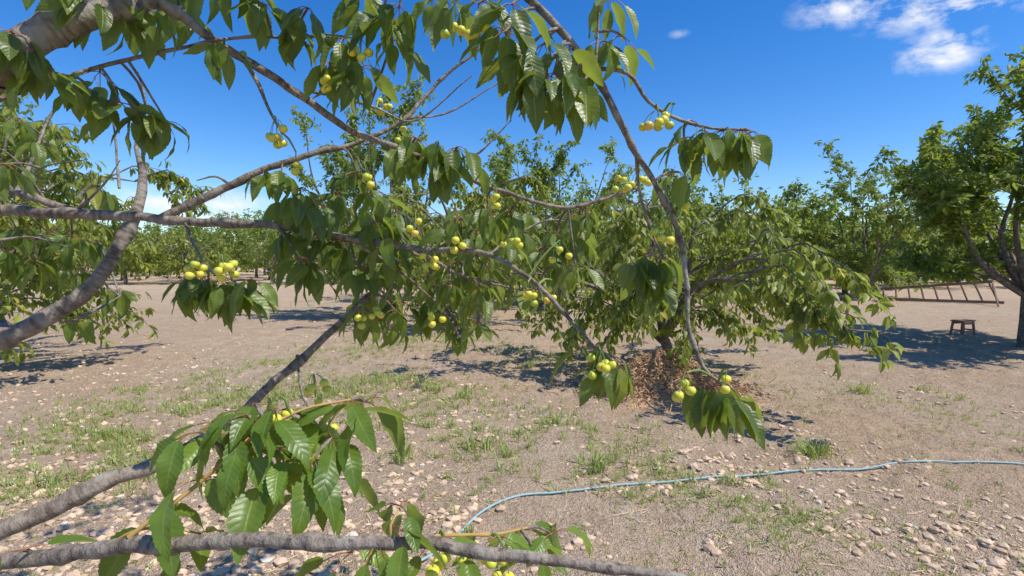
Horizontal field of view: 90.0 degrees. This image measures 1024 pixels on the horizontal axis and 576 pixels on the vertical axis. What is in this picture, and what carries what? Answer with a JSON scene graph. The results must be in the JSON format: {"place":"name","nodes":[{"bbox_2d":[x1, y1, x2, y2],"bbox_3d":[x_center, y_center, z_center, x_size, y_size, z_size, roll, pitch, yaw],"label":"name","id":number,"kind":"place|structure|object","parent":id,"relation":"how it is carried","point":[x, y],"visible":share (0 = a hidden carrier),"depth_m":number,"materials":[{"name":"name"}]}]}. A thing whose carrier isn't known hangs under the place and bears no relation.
{"place":"outdoors","nodes":[
{"label":"outdoors","id":0,"kind":"place"},
{"bbox_2d":[0,264,1023,575],"bbox_3d":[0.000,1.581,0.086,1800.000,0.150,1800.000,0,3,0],"label":"ground","id":1,"kind":"structure","parent":0,"point":[976,370],"depth_m":5.00,"materials":[{"name":"soil"}]},
{"bbox_2d":[0,90,64,283],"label":"cherry tree","id":2,"kind":"object","parent":1,"relation":"on","point":[7,145],"visible":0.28,"depth_m":12.95,"materials":[{"name":"green plant"}]},
{"bbox_2d":[0,108,224,365],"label":"cherry tree","id":3,"kind":"object","parent":1,"relation":"on","point":[61,184],"visible":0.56,"depth_m":7.22,"materials":[{"name":"green plant"}]},
{"bbox_2d":[285,72,444,305],"bbox_3d":[-3.560,-2.159,13.791,4.692,6.318,4.456,-2,4,-29],"label":"cherry tree","id":4,"kind":"object","parent":1,"relation":"on","point":[344,165],"visible":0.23,"depth_m":13.21,"materials":[{"name":"green plant"}]},
{"bbox_2d":[0,0,772,575],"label":"cherry tree","id":5,"kind":"object","parent":1,"relation":"on","point":[302,444],"visible":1,"depth_m":1.29,"materials":[{"name":"green plant"}]},
{"bbox_2d":[329,175,606,324],"bbox_3d":[-1.182,-0.798,12.529,5.425,3.782,5.750,3,4,41],"label":"cherry tree","id":6,"kind":"object","parent":1,"relation":"on","point":[474,201],"visible":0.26,"depth_m":11.73,"materials":[{"name":"green plant"}]},
{"bbox_2d":[0,311,1023,575],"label":"soil clods","id":7,"kind":"object","parent":1,"relation":"on","point":[708,545],"visible":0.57,"depth_m":3.23,"materials":[{"name":"beige soil"}]},
{"bbox_2d":[1,333,1022,575],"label":"pebbles","id":8,"kind":"object","parent":1,"relation":"on","point":[266,560],"visible":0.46,"depth_m":3.40,"materials":[{"name":"stone"}]},
{"bbox_2d":[13,165,1023,298],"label":"distant trees","id":9,"kind":"object","parent":1,"relation":"on","point":[176,252],"visible":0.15,"depth_m":32.65,"materials":[{"name":"green plant"}]},
{"bbox_2d":[451,128,640,306],"bbox_3d":[1.155,-2.405,17.628,6.748,6.444,6.354,1,3,21],"label":"cherry tree","id":10,"kind":"object","parent":1,"relation":"on","point":[543,172],"visible":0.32,"depth_m":16.18,"materials":[{"name":"green plant"}]},
{"bbox_2d":[413,189,905,380],"bbox_3d":[1.961,-0.127,7.686,5.670,2.926,5.582,2,4,28],"label":"cherry tree","id":11,"kind":"object","parent":1,"relation":"on","point":[790,279],"visible":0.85,"depth_m":6.36,"materials":[{"name":"green plant"}]},
{"bbox_2d":[519,348,821,415],"bbox_3d":[1.882,1.036,6.287,3.588,0.611,2.301,0,3,0],"label":"mulch pile","id":12,"kind":"object","parent":1,"relation":"on","point":[656,375],"visible":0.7,"depth_m":5.99,"materials":[{"name":"brown wood"}]},
{"bbox_2d":[594,204,774,302],"bbox_3d":[5.939,-0.935,16.331,5.476,3.602,5.167,-2,4,-34],"label":"cherry tree","id":13,"kind":"object","parent":1,"relation":"on","point":[675,255],"visible":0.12,"depth_m":15.16,"materials":[{"name":"green plant"}]},
{"bbox_2d":[421,460,1023,560],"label":"garden hose","id":14,"kind":"object","parent":1,"relation":"on","point":[526,494],"visible":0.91,"depth_m":3.70,"materials":[{"name":"grey rubber"}]},
{"bbox_2d":[773,138,941,291],"bbox_3d":[15.145,-2.799,21.931,7.042,6.724,6.630,-1,3,-25],"label":"cherry tree","id":15,"kind":"object","parent":1,"relation":"on","point":[865,189],"visible":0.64,"depth_m":21.11,"materials":[{"name":"green plant"}]},
{"bbox_2d":[878,280,1003,306],"bbox_3d":[16.069,0.108,19.209,1.708,0.850,3.593,-2,4,-36],"label":"wooden ladder","id":16,"kind":"object","parent":1,"relation":"on","point":[993,290],"visible":0.89,"depth_m":19.17,"materials":[{"name":"brown wood"}]},
{"bbox_2d":[860,46,1023,346],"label":"cherry tree","id":17,"kind":"object","parent":1,"relation":"on","point":[952,191],"visible":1,"depth_m":9.61,"materials":[{"name":"green plant"}]},
{"bbox_2d":[949,319,975,334],"bbox_3d":[9.701,0.854,11.020,0.420,0.336,0.279,-1,3,-20],"label":"wooden stool","id":18,"kind":"object","parent":1,"relation":"on","point":[963,322],"visible":0.95,"depth_m":10.96,"materials":[{"name":"brown wood"}]},
{"bbox_2d":[0,301,1023,575],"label":"grass","id":19,"kind":"structure","parent":0,"point":[806,447],"depth_m":4.47,"materials":[{"name":"green plant"}]},
{"bbox_2d":[0,327,1023,575],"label":"stones","id":20,"kind":"object","parent":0,"point":[660,505],"visible":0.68,"depth_m":3.31,"materials":[{"name":"beige stone"}]},
{"bbox_2d":[0,0,1023,244],"label":"sky","id":21,"kind":"structure","parent":0,"point":[867,75],"materials":[{"name":"blue"}]}
]}

